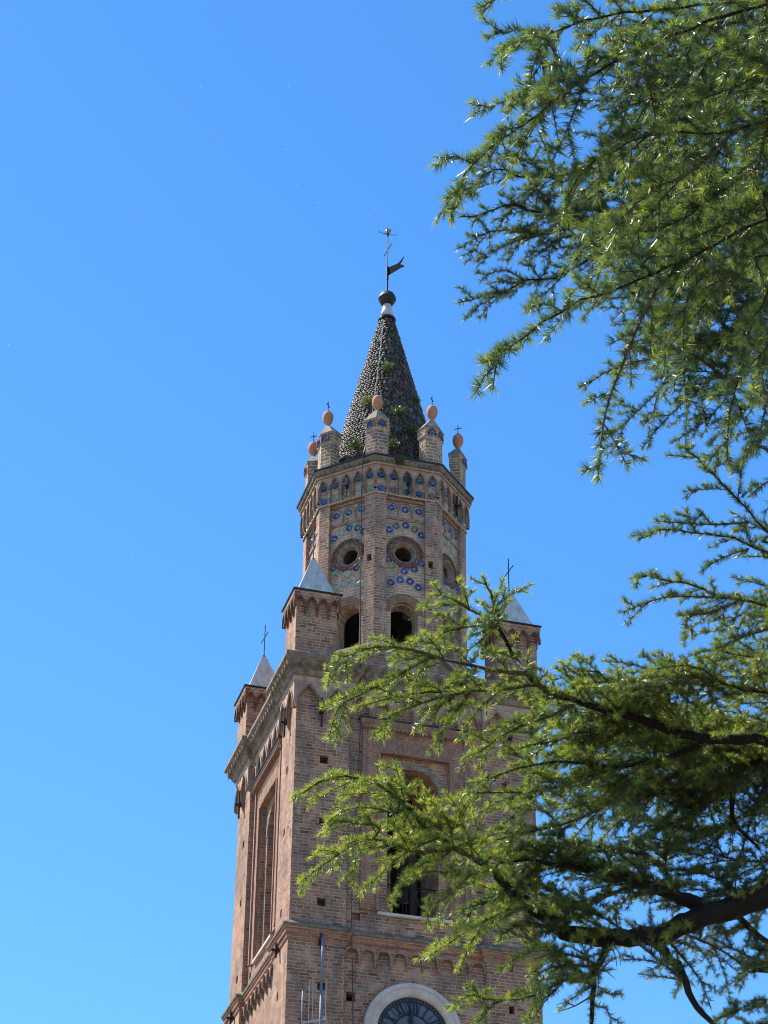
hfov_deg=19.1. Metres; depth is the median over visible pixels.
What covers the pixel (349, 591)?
bell tower
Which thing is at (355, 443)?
wall shrub
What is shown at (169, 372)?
sky
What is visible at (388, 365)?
wall shrub
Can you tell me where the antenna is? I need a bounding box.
[301,937,326,1023]
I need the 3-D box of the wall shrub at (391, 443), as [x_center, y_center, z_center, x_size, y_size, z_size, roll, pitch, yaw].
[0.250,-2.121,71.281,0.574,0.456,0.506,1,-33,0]
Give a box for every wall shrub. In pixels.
[346,436,364,453]
[359,394,371,407]
[379,361,393,372]
[389,438,400,451]
[391,405,408,418]
[394,454,405,464]
[404,422,418,435]
[410,395,420,404]
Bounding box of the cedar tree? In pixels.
[288,0,767,1023]
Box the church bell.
[392,843,420,915]
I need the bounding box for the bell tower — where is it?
[221,227,547,1023]
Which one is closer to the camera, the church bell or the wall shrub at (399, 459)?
the church bell
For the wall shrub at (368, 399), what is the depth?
72.95 m
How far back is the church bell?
64.26 m
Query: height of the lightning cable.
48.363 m
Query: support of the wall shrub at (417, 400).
on the bell tower
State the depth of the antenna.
58.59 m
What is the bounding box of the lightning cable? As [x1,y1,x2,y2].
[351,320,383,1023]
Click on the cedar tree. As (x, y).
(694, 206)
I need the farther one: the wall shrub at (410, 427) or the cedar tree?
the wall shrub at (410, 427)
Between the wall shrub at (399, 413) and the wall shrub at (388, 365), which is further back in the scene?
the wall shrub at (388, 365)
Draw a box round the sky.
[0,0,767,1023]

